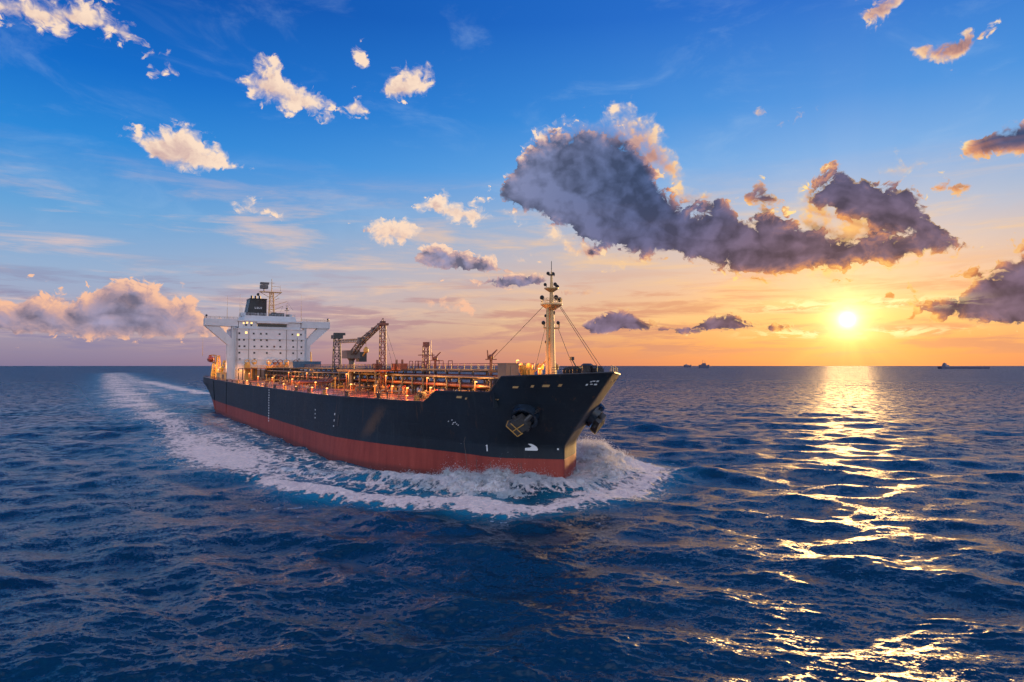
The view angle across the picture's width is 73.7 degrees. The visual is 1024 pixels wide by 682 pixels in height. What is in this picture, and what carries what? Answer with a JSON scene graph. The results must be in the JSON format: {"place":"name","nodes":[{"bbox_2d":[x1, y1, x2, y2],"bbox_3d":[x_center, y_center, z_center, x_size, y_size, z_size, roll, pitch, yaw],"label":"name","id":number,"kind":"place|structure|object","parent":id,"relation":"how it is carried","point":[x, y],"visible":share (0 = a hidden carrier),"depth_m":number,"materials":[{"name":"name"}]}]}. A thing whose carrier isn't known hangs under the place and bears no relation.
{"place":"outdoors","nodes":[
{"label":"outdoors","id":0,"kind":"place"},
{"bbox_2d":[0,366,1023,681],"bbox_3d":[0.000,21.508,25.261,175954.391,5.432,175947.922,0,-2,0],"label":"sea water","id":1,"kind":"structure","parent":0,"point":[824,524],"depth_m":84.57,"materials":[{"name":"blue liquid"}]},
{"bbox_2d":[202,261,620,478],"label":"tanker ship","id":2,"kind":"object","parent":1,"relation":"on","point":[265,378],"visible":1,"depth_m":147.35,"materials":[{"name":"paint"}]},
{"bbox_2d":[207,355,213,361],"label":"lifeboat","id":3,"kind":"object","parent":2,"relation":"hanging from","point":[210,359],"visible":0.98,"depth_m":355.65,"materials":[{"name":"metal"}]},
{"bbox_2d":[281,425,641,498],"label":"sea spray","id":4,"kind":"object","parent":1,"relation":"on","point":[592,442],"visible":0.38,"depth_m":127.28,"materials":[{"name":"liquid"}]},
{"bbox_2d":[250,441,673,525],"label":"bow wave","id":5,"kind":"object","parent":1,"relation":"on","point":[487,486],"visible":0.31,"depth_m":117.81,"materials":[{"name":"liquid"}]},
{"bbox_2d":[699,363,708,367],"bbox_3d":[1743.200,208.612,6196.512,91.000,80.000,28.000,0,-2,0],"label":"cargo ship","id":6,"kind":"object","parent":1,"relation":"on","point":[703,365],"visible":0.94,"depth_m":6182.02},
{"bbox_2d":[937,363,989,368],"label":"cargo ship","id":7,"kind":"object","parent":1,"relation":"on","point":[944,366],"visible":0.96,"depth_m":4674.49},
{"bbox_2d":[0,0,1023,365],"label":"sky","id":8,"kind":"structure","parent":0,"point":[710,182],"materials":[{"name":"blue"}]}
]}

